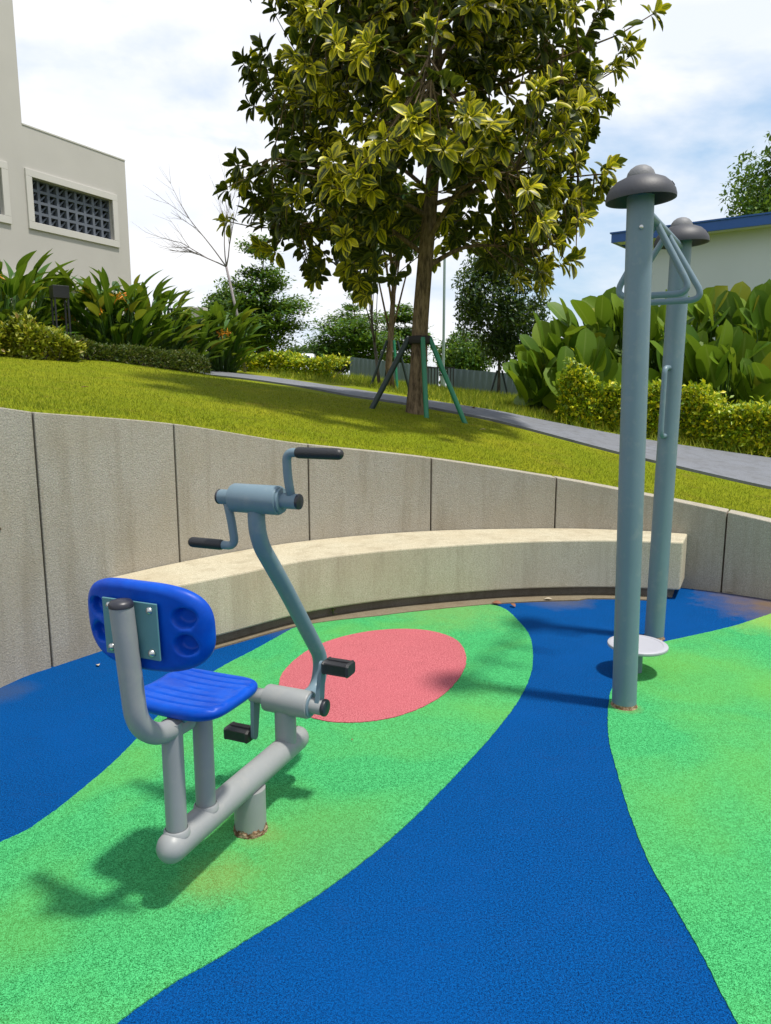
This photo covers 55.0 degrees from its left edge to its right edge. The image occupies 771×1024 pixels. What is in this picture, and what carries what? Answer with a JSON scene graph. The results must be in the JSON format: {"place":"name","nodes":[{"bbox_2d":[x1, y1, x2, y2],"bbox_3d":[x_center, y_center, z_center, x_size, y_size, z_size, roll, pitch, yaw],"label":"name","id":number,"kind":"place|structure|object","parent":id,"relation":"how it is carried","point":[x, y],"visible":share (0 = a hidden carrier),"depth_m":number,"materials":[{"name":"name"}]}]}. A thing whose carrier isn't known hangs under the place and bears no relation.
{"place":"outdoors","nodes":[
{"label":"outdoors","id":0,"kind":"place"},
{"bbox_2d":[0,588,770,1023],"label":"rubber surface","id":1,"kind":"object","parent":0,"point":[506,874],"visible":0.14,"depth_m":2.41,"materials":[{"name":"blue rubber"}]},
{"bbox_2d":[0,604,532,1023],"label":"green rubber island","id":2,"kind":"structure","parent":1,"relation":"on","point":[108,915],"depth_m":2.65,"materials":[{"name":"green rubber"}]},
{"bbox_2d":[88,447,354,863],"bbox_3d":[-0.479,0.478,2.577,0.654,1.404,1.211,4,10,22],"label":"exercise bike","id":3,"kind":"object","parent":2,"relation":"on","point":[137,626],"visible":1,"depth_m":2.37,"materials":[{"name":"grey paint"}]},
{"bbox_2d":[279,629,465,722],"bbox_3d":[-0.051,0.903,4.269,1.075,0.009,1.411,0,10,0],"label":"pink rubber disc","id":4,"kind":"object","parent":2,"relation":"on","point":[398,672],"visible":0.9,"depth_m":4.18,"materials":[{"name":"pink rubber"}]},
{"bbox_2d":[0,407,770,687],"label":"retaining wall","id":5,"kind":"structure","parent":1,"relation":"on","point":[87,503],"depth_m":4.97,"materials":[{"name":"concrete"}]},
{"bbox_2d":[112,528,686,642],"bbox_3d":[0.274,0.483,5.500,4.340,0.470,1.098,-3,10,-20],"label":"curved bench","id":6,"kind":"object","parent":1,"relation":"on","point":[236,591],"visible":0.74,"depth_m":5.46,"materials":[{"name":"concrete"}]},
{"bbox_2d":[214,594,646,649],"bbox_3d":[0.277,0.730,5.302,3.730,0.010,0.613,-4,10,-21],"label":"concrete strip","id":7,"kind":"object","parent":1,"relation":"on","point":[381,611],"visible":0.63,"depth_m":5.46,"materials":[{"name":"beige concrete"}]},
{"bbox_2d":[607,614,770,1023],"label":"green rubber field","id":8,"kind":"structure","parent":1,"relation":"on","point":[690,741],"depth_m":2.99,"materials":[{"name":"green rubber"}]},
{"bbox_2d":[607,635,668,672],"bbox_3d":[1.431,0.829,4.213,0.332,0.172,0.332,0,10,0],"label":"twist disc","id":9,"kind":"object","parent":8,"relation":"on","point":[649,646],"visible":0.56,"depth_m":4.17,"materials":[{"name":"metal"}]},
{"bbox_2d":[605,164,709,710],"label":"fitness posts","id":10,"kind":"object","parent":8,"relation":"on","point":[638,192],"visible":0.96,"depth_m":3.64,"materials":[{"name":"grey metal"}]},
{"bbox_2d":[0,356,770,517],"bbox_3d":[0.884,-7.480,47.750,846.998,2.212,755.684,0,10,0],"label":"lawn ground","id":11,"kind":"structure","parent":0,"point":[440,436],"depth_m":7.43,"materials":[{"name":"green plant"}]},
{"bbox_2d":[0,307,42,357],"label":"lime shrub","id":12,"kind":"object","parent":11,"relation":"on","point":[9,344],"visible":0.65,"depth_m":9.81,"materials":[{"name":"green plant"}]},
{"bbox_2d":[0,327,48,356],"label":"lime shrub","id":13,"kind":"object","parent":11,"relation":"on","point":[2,337],"visible":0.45,"depth_m":9.72,"materials":[{"name":"green plant"}]},
{"bbox_2d":[14,319,63,359],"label":"lime shrub","id":14,"kind":"object","parent":11,"relation":"on","point":[30,334],"visible":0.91,"depth_m":9.64,"materials":[{"name":"green plant"}]},
{"bbox_2d":[0,248,80,355],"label":"lance leaf clump","id":15,"kind":"object","parent":11,"relation":"on","point":[17,287],"visible":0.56,"depth_m":10.68,"materials":[{"name":"green plant"}]},
{"bbox_2d":[2,268,88,356],"bbox_3d":[-5.740,-3.265,12.245,1.834,1.476,1.883,2,10,14],"label":"lance leaf clump","id":16,"kind":"object","parent":11,"relation":"on","point":[49,283],"visible":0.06,"depth_m":11.84,"materials":[{"name":"green plant"}]},
{"bbox_2d":[49,285,71,336],"bbox_3d":[-4.578,-2.626,10.460,0.215,1.095,0.215,-7,12,-37],"label":"bollard lamp","id":17,"kind":"object","parent":11,"relation":"on","point":[60,292],"visible":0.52,"depth_m":10.34,"materials":[{"name":"black metal"}]},
{"bbox_2d":[0,0,130,339],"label":"beige building","id":18,"kind":"structure","parent":11,"relation":"on","point":[65,199],"depth_m":14.08,"materials":[{"name":"paint"}]},
{"bbox_2d":[44,330,88,361],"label":"lime shrub","id":19,"kind":"object","parent":11,"relation":"on","point":[63,346],"visible":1,"depth_m":9.82,"materials":[{"name":"green plant"}]},
{"bbox_2d":[32,262,132,359],"bbox_3d":[-5.050,-3.239,12.256,1.833,1.524,1.850,-9,13,-42],"label":"lance leaf clump","id":20,"kind":"object","parent":11,"relation":"on","point":[66,281],"visible":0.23,"depth_m":11.79,"materials":[{"name":"green plant"}]},
{"bbox_2d":[47,267,181,365],"bbox_3d":[-4.443,-3.206,12.225,2.128,1.566,2.342,0,10,0],"label":"lance leaf clump","id":21,"kind":"object","parent":11,"relation":"on","point":[119,334],"visible":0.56,"depth_m":11.83,"materials":[{"name":"green plant"}]},
{"bbox_2d":[64,330,212,374],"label":"hedge","id":22,"kind":"object","parent":11,"relation":"on","point":[197,364],"visible":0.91,"depth_m":11.51,"materials":[{"name":"green plant"}]},
{"bbox_2d":[101,277,206,368],"bbox_3d":[-4.128,-3.278,12.816,2.117,1.595,2.165,0,10,0],"label":"lance leaf clump","id":23,"kind":"object","parent":11,"relation":"on","point":[183,331],"visible":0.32,"depth_m":12.61,"materials":[{"name":"green plant"}]},
{"bbox_2d":[151,307,207,350],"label":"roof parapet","id":24,"kind":"structure","parent":11,"relation":"on","point":[197,309],"depth_m":18.30,"materials":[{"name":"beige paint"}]},
{"bbox_2d":[132,156,245,371],"bbox_3d":[-4.010,-5.108,15.335,2.359,4.549,0.937,-2,10,-11],"label":"bare tree","id":25,"kind":"object","parent":11,"relation":"on","point":[228,277],"visible":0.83,"depth_m":15.31,"materials":[{"name":"wood"}]},
{"bbox_2d":[149,308,233,369],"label":"lance leaf clump","id":26,"kind":"object","parent":11,"relation":"on","point":[211,346],"visible":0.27,"depth_m":13.71,"materials":[{"name":"green plant"}]},
{"bbox_2d":[182,293,267,372],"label":"lance leaf clump","id":27,"kind":"object","parent":11,"relation":"on","point":[237,326],"visible":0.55,"depth_m":14.33,"materials":[{"name":"green plant"}]},
{"bbox_2d":[200,284,266,363],"bbox_3d":[-4.730,-5.675,23.441,2.465,3.144,2.337,0,10,0],"label":"bushy tree","id":28,"kind":"object","parent":11,"relation":"on","point":[219,296],"visible":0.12,"depth_m":22.89,"materials":[{"name":"green plant"}]},
{"bbox_2d":[213,232,321,354],"bbox_3d":[-3.444,-5.838,21.299,3.239,4.280,3.316,0,10,0],"label":"tiered tree","id":29,"kind":"object","parent":11,"relation":"on","point":[278,311],"visible":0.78,"depth_m":20.91,"materials":[{"name":"green plant"}]},
{"bbox_2d":[236,349,353,378],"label":"golden hedge","id":30,"kind":"object","parent":11,"relation":"on","point":[286,360],"visible":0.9,"depth_m":15.57,"materials":[{"name":"green plant"}]},
{"bbox_2d":[300,353,316,369],"bbox_3d":[-3.491,-5.739,30.468,1.770,1.500,4.105,0,10,0],"label":"parked car","id":31,"kind":"object","parent":11,"relation":"on","point":[312,355],"visible":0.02,"depth_m":29.51,"materials":[{"name":"white paint"}]},
{"bbox_2d":[283,343,349,374],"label":"bushy tree","id":32,"kind":"object","parent":11,"relation":"on","point":[298,350],"visible":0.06,"depth_m":33.03,"materials":[{"name":"green plant"}]},
{"bbox_2d":[293,292,409,370],"bbox_3d":[-1.552,-7.173,30.797,5.270,4.240,5.572,0,10,0],"label":"tiered tree","id":33,"kind":"object","parent":11,"relation":"on","point":[354,335],"visible":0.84,"depth_m":30.41,"materials":[{"name":"green plant"}]},
{"bbox_2d":[332,245,392,384],"bbox_3d":[-0.393,-3.849,13.912,1.220,3.150,1.241,6,11,33],"label":"young tree","id":34,"kind":"object","parent":11,"relation":"on","point":[374,335],"visible":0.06,"depth_m":13.99,"materials":[{"name":"brown plant"}]},
{"bbox_2d":[359,172,419,387],"bbox_3d":[0.128,-4.154,13.521,1.882,3.980,1.490,-4,10,-22],"label":"young tree","id":35,"kind":"object","parent":11,"relation":"on","point":[390,326],"visible":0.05,"depth_m":13.55,"materials":[{"name":"brown plant"}]},
{"bbox_2d":[370,340,408,387],"bbox_3d":[0.082,-2.676,13.671,0.666,0.979,0.494,6,11,32],"label":"tree support","id":36,"kind":"object","parent":11,"relation":"on","point":[394,352],"visible":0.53,"depth_m":13.65,"materials":[{"name":"green metal"}]},
{"bbox_2d":[350,357,438,385],"bbox_3d":[0.239,-4.282,23.648,3.441,1.401,0.100,7,12,35],"label":"site hoarding","id":37,"kind":"object","parent":11,"relation":"on","point":[363,366],"visible":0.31,"depth_m":23.97,"materials":[{"name":"grey metal"}]},
{"bbox_2d":[375,302,438,363],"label":"tiered tree","id":38,"kind":"object","parent":11,"relation":"on","point":[405,311],"visible":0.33,"depth_m":32.67,"materials":[{"name":"green plant"}]},
{"bbox_2d":[370,335,467,423],"bbox_3d":[0.428,-1.568,8.912,1.050,1.093,0.810,8,12,39],"label":"tree support","id":39,"kind":"object","parent":11,"relation":"on","point":[422,340],"visible":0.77,"depth_m":8.87,"materials":[{"name":"green metal"}]},
{"bbox_2d":[427,367,454,386],"bbox_3d":[1.396,-3.366,18.701,0.700,0.585,0.035,0,10,0],"label":"black railing","id":40,"kind":"object","parent":11,"relation":"on","point":[440,374],"visible":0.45,"depth_m":18.67,"materials":[{"name":"metal"}]},
{"bbox_2d":[212,0,671,414],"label":"variegated tree","id":41,"kind":"object","parent":11,"relation":"on","point":[367,49],"visible":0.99,"depth_m":7.73,"materials":[{"name":"green plant"}]},
{"bbox_2d":[441,245,445,385],"bbox_3d":[1.418,-4.920,17.933,0.120,3.900,0.120,0,10,0],"label":"lamp pole","id":42,"kind":"object","parent":11,"relation":"on","point":[443,324],"visible":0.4,"depth_m":17.95,"materials":[{"name":"white metal"}]},
{"bbox_2d":[430,325,496,384],"bbox_3d":[3.185,-6.048,29.441,2.794,2.788,2.785,0,10,0],"label":"bushy tree","id":43,"kind":"object","parent":11,"relation":"on","point":[464,354],"visible":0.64,"depth_m":28.77,"materials":[{"name":"green plant"}]},
{"bbox_2d":[448,368,517,394],"bbox_3d":[3.163,-3.006,18.287,3.635,1.129,0.100,6,11,33],"label":"site hoarding","id":44,"kind":"object","parent":11,"relation":"on","point":[474,379],"visible":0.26,"depth_m":18.72,"materials":[{"name":"grey metal"}]},
{"bbox_2d":[490,370,507,393],"bbox_3d":[2.410,-2.705,15.810,0.462,0.635,0.363,0,10,0],"label":"tree support","id":45,"kind":"object","parent":11,"relation":"on","point":[493,383],"visible":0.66,"depth_m":15.68,"materials":[{"name":"green metal"}]},
{"bbox_2d":[451,254,552,393],"bbox_3d":[2.426,-4.030,15.511,2.213,3.394,2.239,0,10,0],"label":"fine leaved tree","id":46,"kind":"object","parent":11,"relation":"on","point":[511,318],"visible":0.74,"depth_m":15.04,"materials":[{"name":"green plant"}]},
{"bbox_2d":[235,366,770,456],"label":"verge grass","id":47,"kind":"structure","parent":11,"relation":"on","point":[470,395],"depth_m":12.49,"materials":[{"name":"green plant"}]},
{"bbox_2d":[502,350,557,411],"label":"paddle leaf plant","id":48,"kind":"object","parent":11,"relation":"on","point":[524,374],"visible":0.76,"depth_m":11.86,"materials":[{"name":"green plant"}]},
{"bbox_2d":[515,311,588,409],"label":"paddle leaf plant","id":49,"kind":"object","parent":11,"relation":"on","point":[544,343],"visible":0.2,"depth_m":12.08,"materials":[{"name":"green plant"}]},
{"bbox_2d":[562,348,577,423],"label":"tall shoot","id":50,"kind":"object","parent":11,"relation":"on","point":[568,369],"visible":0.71,"depth_m":10.49,"materials":[{"name":"green plant"}]},
{"bbox_2d":[542,328,621,417],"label":"paddle leaf plant","id":51,"kind":"object","parent":11,"relation":"on","point":[592,349],"visible":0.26,"depth_m":11.38,"materials":[{"name":"green plant"}]},
{"bbox_2d":[547,287,620,411],"bbox_3d":[3.475,-2.706,12.485,1.509,2.093,1.676,0,10,0],"label":"paddle leaf plant","id":52,"kind":"object","parent":11,"relation":"on","point":[598,319],"visible":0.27,"depth_m":12.15,"materials":[{"name":"green plant"}]},
{"bbox_2d":[581,293,694,413],"bbox_3d":[4.040,-2.631,12.338,1.413,2.132,1.827,-8,13,-41],"label":"paddle leaf plant","id":53,"kind":"object","parent":11,"relation":"on","point":[617,304],"visible":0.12,"depth_m":12.04,"materials":[{"name":"green plant"}]},
{"bbox_2d":[553,361,770,456],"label":"golden hedge","id":54,"kind":"object","parent":11,"relation":"on","point":[704,403],"visible":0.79,"depth_m":9.92,"materials":[{"name":"green plant"}]},
{"bbox_2d":[619,285,727,418],"bbox_3d":[4.638,-2.525,12.028,1.603,2.159,1.644,8,12,40],"label":"paddle leaf plant","id":55,"kind":"object","parent":11,"relation":"on","point":[713,293],"visible":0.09,"depth_m":11.60,"materials":[{"name":"green plant"}]},
{"bbox_2d":[648,326,742,429],"bbox_3d":[4.580,-1.969,11.115,1.390,1.540,1.170,6,11,33],"label":"paddle leaf plant","id":56,"kind":"object","parent":11,"relation":"on","point":[688,373],"visible":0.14,"depth_m":10.82,"materials":[{"name":"green plant"}]},
{"bbox_2d":[657,286,745,342],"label":"paddle leaf plant","id":57,"kind":"object","parent":11,"relation":"on","point":[728,307],"visible":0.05,"depth_m":11.44,"materials":[{"name":"green plant"}]},
{"bbox_2d":[682,319,770,434],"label":"paddle leaf plant","id":58,"kind":"object","parent":11,"relation":"on","point":[715,366],"visible":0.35,"depth_m":10.49,"materials":[{"name":"green plant"}]},
{"bbox_2d":[694,279,770,428],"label":"paddle leaf plant","id":59,"kind":"object","parent":11,"relation":"on","point":[755,298],"visible":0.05,"depth_m":11.19,"materials":[{"name":"green plant"}]},
{"bbox_2d":[717,341,770,436],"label":"paddle leaf plant","id":60,"kind":"object","parent":11,"relation":"on","point":[758,365],"visible":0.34,"depth_m":10.44,"materials":[{"name":"green plant"}]},
{"bbox_2d":[718,131,770,216],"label":"roadside tree","id":61,"kind":"object","parent":11,"relation":"on","point":[756,199],"visible":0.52,"depth_m":24.80,"materials":[{"name":"green plant"}]},
{"bbox_2d":[734,282,770,363],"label":"paddle leaf plant","id":62,"kind":"object","parent":11,"relation":"on","point":[766,288],"visible":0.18,"depth_m":11.10,"materials":[{"name":"green plant"}]},
{"bbox_2d":[12,0,770,386],"label":"sky","id":63,"kind":"structure","parent":0,"point":[151,85],"materials":[{"name":"white"}]},
{"bbox_2d":[188,370,770,488],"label":"path","id":64,"kind":"structure","parent":0,"point":[752,470],"depth_m":9.18,"materials":[{"name":"concrete"}]},
{"label":"ground","id":65,"kind":"structure","parent":0,"visible":0},
{"bbox_2d":[610,212,770,411],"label":"white building","id":66,"kind":"structure","parent":65,"relation":"on","point":[733,251],"depth_m":14.55,"materials":[{"name":"paint"}]}
]}

